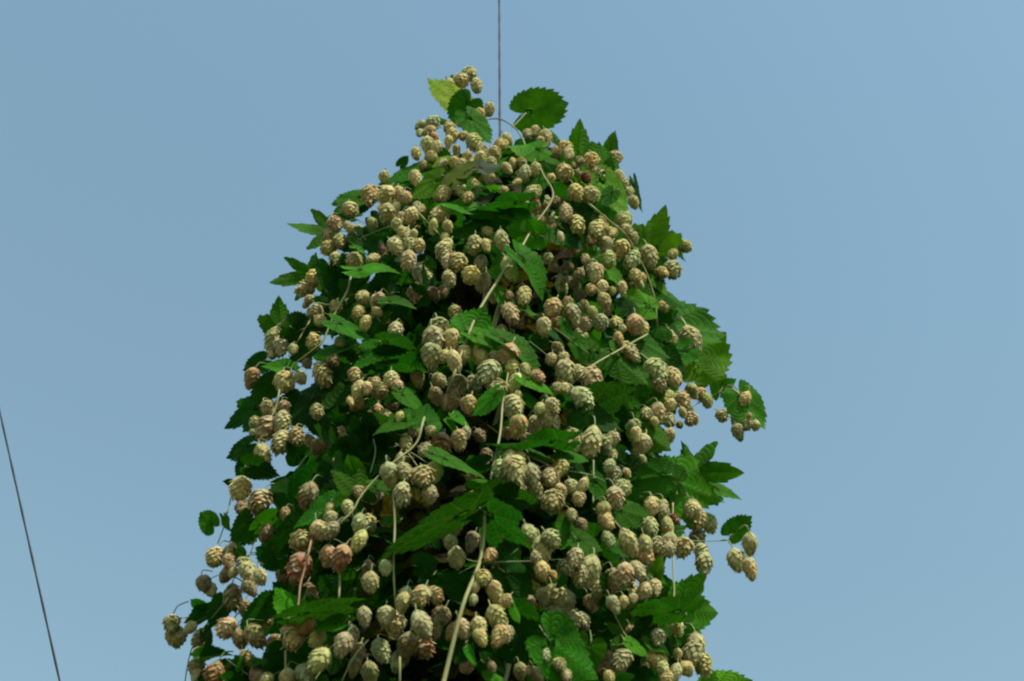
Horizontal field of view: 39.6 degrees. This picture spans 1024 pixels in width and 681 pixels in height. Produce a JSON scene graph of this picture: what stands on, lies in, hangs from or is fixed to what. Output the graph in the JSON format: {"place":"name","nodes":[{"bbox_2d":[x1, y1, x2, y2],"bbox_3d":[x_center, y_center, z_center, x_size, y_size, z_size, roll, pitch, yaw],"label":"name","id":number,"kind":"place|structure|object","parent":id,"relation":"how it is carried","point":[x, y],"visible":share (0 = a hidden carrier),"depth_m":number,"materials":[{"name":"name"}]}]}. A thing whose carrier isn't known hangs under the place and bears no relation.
{"place":"outdoors","nodes":[
{"label":"outdoors","id":0,"kind":"place"},
{"bbox_2d":[0,0,1023,680],"label":"sky","id":1,"kind":"structure","parent":0,"point":[844,179],"materials":[{"name":"blue"}]},
{"bbox_3d":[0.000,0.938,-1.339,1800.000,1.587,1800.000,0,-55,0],"label":"ground","id":2,"kind":"structure","parent":0,"visible":0},
{"bbox_2d":[0,411,60,680],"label":"trellis wire","id":3,"kind":"object","parent":2,"relation":"attached to","point":[39,590],"visible":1,"depth_m":3.08,"materials":[{"name":"grey metal"}]},
{"bbox_2d":[162,66,766,680],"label":"hop plant","id":4,"kind":"object","parent":2,"relation":"on","point":[460,494],"visible":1,"depth_m":2.39,"materials":[{"name":"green plant"}]},
{"bbox_2d":[498,0,503,664],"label":"trellis wire","id":5,"kind":"object","parent":2,"relation":"attached to","point":[499,113],"visible":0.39,"depth_m":4.25,"materials":[{"name":"grey metal"}]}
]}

